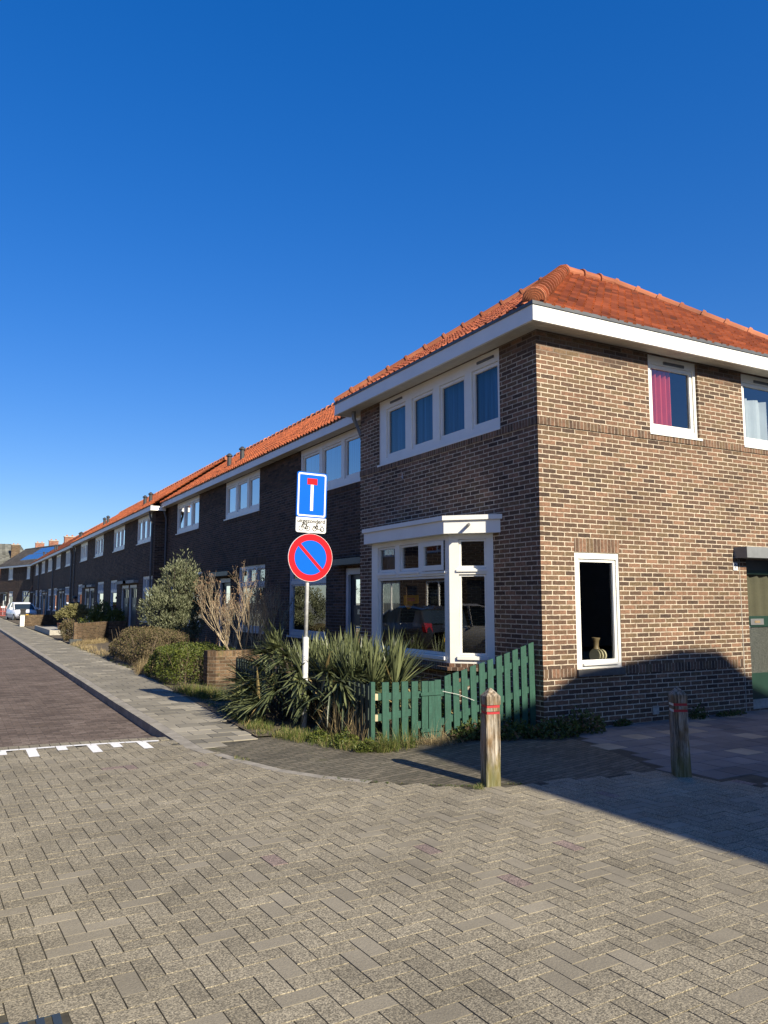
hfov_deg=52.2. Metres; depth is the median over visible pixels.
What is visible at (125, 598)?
door
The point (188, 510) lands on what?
window
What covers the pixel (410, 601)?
yellow flyer
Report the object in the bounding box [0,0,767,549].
sky
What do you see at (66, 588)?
window
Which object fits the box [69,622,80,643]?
brick pillar
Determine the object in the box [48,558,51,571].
window
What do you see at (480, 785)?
grass tuft
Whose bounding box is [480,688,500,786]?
wooden bollard
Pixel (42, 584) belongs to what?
terrace house
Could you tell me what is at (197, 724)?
pavement
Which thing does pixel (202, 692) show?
grass patch
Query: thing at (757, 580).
door
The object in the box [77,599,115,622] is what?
garden shrub
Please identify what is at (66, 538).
chimney
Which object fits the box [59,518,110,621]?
terrace house
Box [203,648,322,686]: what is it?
garden wall
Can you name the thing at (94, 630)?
garden wall
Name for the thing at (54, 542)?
chimney
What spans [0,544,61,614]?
terrace house
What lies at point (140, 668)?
grass fringe
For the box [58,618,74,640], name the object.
garden shrub
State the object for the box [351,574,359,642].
door
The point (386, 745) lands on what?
grass tuft
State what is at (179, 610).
shrub
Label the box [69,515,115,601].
terrace house
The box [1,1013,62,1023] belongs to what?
drain cover
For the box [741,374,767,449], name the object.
window
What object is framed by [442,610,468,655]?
table lamp
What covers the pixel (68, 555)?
window
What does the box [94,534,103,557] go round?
window
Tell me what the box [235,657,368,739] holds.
picket fence
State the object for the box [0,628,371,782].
kerb
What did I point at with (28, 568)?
window
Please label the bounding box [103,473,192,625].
terrace house
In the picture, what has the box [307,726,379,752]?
verge weeds
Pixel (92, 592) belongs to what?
door
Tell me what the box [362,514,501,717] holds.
bay window
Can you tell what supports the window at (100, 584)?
in the terrace house at (98, 537)
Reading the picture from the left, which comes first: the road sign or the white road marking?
the white road marking
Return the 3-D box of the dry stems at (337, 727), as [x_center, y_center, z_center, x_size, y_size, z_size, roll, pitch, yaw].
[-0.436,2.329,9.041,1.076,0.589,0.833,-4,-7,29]
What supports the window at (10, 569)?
in the terrace house at (16, 577)
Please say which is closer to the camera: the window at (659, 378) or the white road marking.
the white road marking
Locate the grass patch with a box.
[172,681,234,701]
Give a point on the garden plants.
(419, 717)
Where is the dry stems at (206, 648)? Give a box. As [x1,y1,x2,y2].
[157,632,258,677]
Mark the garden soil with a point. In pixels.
(310, 725)
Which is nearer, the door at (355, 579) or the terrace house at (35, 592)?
the door at (355, 579)
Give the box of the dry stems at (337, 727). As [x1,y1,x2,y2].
[316,702,379,743]
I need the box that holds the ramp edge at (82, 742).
[0,737,169,749]
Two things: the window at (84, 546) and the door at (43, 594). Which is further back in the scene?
the door at (43, 594)
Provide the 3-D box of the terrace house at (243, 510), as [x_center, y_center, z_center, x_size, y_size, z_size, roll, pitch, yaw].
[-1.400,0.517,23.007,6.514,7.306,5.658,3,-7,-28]
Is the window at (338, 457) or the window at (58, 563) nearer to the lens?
the window at (338, 457)
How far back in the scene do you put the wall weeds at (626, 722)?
10.61 m
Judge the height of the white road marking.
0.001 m
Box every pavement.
[0,618,257,747]
[554,710,767,779]
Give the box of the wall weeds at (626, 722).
[612,702,746,726]
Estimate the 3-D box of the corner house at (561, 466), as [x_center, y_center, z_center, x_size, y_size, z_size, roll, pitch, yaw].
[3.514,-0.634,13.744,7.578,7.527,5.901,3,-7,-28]
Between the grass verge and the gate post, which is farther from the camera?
the gate post
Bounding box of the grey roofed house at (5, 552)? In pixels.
[0,544,23,564]
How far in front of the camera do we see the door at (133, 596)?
32.26 m
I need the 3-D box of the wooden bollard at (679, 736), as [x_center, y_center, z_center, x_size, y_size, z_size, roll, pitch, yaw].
[2.719,2.067,7.209,0.154,0.900,0.150,0,-6,2]
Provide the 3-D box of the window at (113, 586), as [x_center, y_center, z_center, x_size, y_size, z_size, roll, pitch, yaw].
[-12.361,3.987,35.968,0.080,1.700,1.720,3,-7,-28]
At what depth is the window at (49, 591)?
63.70 m
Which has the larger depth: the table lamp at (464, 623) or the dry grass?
the table lamp at (464, 623)
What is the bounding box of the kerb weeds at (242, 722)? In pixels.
[78,647,266,736]
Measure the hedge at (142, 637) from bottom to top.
0.982 m
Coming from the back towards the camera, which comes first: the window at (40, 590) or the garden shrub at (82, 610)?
the window at (40, 590)
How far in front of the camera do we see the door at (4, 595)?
83.01 m
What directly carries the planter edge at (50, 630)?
on the garden soil
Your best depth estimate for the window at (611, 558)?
10.22 m
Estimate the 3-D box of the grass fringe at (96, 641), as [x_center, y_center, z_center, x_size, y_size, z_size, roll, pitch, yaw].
[-9.627,4.374,25.775,1.605,0.258,9.226,2,-7,-20]
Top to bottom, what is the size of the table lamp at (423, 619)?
0.640 m
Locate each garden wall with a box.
[24,614,63,625]
[77,621,125,641]
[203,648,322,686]
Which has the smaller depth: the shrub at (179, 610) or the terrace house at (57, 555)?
the shrub at (179, 610)
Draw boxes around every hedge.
[108,625,195,666]
[144,640,239,684]
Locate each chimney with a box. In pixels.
[11,543,20,557]
[35,541,44,546]
[48,539,58,545]
[64,535,74,543]
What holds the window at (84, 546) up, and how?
in the terrace house at (81, 568)
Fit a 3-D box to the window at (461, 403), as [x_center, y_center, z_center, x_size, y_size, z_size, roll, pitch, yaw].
[0.837,-1.516,12.268,0.260,1.150,3.530,3,-7,-28]
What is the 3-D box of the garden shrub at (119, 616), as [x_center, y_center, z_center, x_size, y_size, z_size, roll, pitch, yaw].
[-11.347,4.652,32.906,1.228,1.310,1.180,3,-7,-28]
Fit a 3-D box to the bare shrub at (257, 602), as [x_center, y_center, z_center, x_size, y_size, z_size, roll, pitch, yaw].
[-2.798,2.146,15.662,1.653,2.444,2.206,-2,-7,14]
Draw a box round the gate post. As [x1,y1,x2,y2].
[20,615,24,625]
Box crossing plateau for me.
[0,738,767,1023]
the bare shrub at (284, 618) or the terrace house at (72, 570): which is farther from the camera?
the terrace house at (72, 570)
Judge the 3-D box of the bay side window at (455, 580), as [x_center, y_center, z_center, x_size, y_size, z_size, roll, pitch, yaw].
[1.200,1.173,10.674,0.608,1.750,0.080,-2,-7,16]
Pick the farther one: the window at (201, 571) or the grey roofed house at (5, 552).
the grey roofed house at (5, 552)
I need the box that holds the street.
[0,632,157,751]
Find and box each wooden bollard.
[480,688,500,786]
[668,687,691,777]
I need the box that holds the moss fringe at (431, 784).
[323,776,521,786]
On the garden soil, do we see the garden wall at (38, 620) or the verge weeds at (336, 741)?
the garden wall at (38, 620)
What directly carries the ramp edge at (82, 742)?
on the street
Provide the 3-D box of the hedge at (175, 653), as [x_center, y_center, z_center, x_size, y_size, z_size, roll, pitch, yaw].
[-3.902,3.016,15.951,1.726,0.791,2.708,3,-7,-28]
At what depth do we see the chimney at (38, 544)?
101.38 m
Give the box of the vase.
[589,637,606,659]
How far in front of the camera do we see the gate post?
47.84 m
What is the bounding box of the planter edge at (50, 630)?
[34,625,72,634]
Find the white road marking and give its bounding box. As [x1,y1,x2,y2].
[0,740,158,756]
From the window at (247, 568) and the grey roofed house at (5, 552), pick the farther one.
the grey roofed house at (5, 552)
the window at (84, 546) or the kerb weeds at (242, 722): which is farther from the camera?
the window at (84, 546)
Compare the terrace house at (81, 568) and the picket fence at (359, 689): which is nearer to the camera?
the picket fence at (359, 689)
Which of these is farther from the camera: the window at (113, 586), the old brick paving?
the window at (113, 586)
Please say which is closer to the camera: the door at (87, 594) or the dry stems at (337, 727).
the dry stems at (337, 727)
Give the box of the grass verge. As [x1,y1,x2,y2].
[219,704,376,752]
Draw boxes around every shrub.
[53,603,91,627]
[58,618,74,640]
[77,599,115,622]
[100,608,126,627]
[136,549,217,644]
[192,561,284,649]
[222,581,292,649]
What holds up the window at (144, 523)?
in the terrace house at (146, 519)
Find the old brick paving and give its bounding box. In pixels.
[207,732,654,786]
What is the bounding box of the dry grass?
[409,721,464,746]
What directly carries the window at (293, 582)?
in the terrace house at (328, 443)
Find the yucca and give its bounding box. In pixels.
[211,618,469,737]
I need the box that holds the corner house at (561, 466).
[333,264,767,731]
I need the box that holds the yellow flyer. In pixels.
[404,595,418,608]
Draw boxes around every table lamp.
[413,610,433,649]
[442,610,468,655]
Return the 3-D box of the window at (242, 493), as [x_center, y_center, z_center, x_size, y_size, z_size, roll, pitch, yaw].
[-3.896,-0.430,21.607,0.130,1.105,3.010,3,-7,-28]
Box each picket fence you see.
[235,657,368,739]
[369,642,535,742]
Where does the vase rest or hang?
on the window ledge
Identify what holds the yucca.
on the garden soil
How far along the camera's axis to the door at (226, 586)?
22.69 m
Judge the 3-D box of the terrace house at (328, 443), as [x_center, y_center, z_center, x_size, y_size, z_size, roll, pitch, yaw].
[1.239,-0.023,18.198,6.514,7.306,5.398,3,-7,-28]
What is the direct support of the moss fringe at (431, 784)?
on the old brick paving
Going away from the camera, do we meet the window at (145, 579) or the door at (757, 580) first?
the door at (757, 580)
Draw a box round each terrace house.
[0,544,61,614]
[30,539,70,614]
[37,535,78,614]
[43,529,89,614]
[51,523,101,613]
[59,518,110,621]
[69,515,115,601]
[70,501,139,622]
[85,489,162,621]
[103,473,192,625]
[123,455,226,643]
[159,425,290,643]
[202,403,334,649]
[266,409,360,647]
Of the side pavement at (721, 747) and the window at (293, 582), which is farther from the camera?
the window at (293, 582)
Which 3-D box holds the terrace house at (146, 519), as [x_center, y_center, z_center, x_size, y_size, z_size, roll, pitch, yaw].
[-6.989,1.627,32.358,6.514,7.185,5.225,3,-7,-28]
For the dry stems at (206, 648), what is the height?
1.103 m
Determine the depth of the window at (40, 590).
70.27 m
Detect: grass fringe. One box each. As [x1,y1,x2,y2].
[70,638,113,657]
[127,654,184,674]
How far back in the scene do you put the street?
12.25 m
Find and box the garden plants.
[399,699,479,736]
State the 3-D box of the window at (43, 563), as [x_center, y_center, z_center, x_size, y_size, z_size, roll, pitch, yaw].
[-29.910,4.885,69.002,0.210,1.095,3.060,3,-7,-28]
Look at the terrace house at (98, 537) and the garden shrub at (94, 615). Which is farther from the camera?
the terrace house at (98, 537)
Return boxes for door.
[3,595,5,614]
[42,594,44,614]
[85,591,88,622]
[91,591,93,605]
[123,588,128,625]
[130,588,136,630]
[221,582,229,647]
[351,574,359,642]
[746,570,767,698]
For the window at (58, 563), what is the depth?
59.34 m
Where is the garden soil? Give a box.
[0,616,510,745]
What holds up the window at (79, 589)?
in the terrace house at (81, 568)
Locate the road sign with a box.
[288,471,331,727]
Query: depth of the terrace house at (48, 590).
64.22 m
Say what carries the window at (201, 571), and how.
in the terrace house at (187, 518)
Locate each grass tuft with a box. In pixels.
[368,719,430,753]
[472,782,484,790]
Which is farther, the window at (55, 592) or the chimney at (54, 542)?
the chimney at (54, 542)
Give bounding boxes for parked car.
[6,602,37,619]
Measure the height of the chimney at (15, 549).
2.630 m
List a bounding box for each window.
[9,568,12,579]
[27,566,29,578]
[39,590,41,609]
[42,561,44,573]
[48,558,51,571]
[48,589,50,610]
[52,588,56,610]
[55,554,60,569]
[64,587,68,607]
[65,550,70,566]
[78,584,81,603]
[80,541,87,561]
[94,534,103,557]
[97,582,103,614]
[110,580,116,609]
[112,525,124,552]
[136,513,151,545]
[140,576,151,621]
[175,495,198,534]
[183,571,201,625]
[224,469,259,520]
[238,564,264,633]
[286,569,325,640]
[301,426,360,490]
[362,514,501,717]
[377,348,499,466]
[449,533,494,663]
[574,552,621,669]
[647,354,702,440]
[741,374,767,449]
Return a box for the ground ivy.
[448,694,605,742]
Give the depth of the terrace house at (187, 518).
26.19 m
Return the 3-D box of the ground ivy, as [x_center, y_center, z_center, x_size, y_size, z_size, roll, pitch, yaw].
[1.703,2.438,9.309,2.192,0.515,0.896,3,-7,-28]

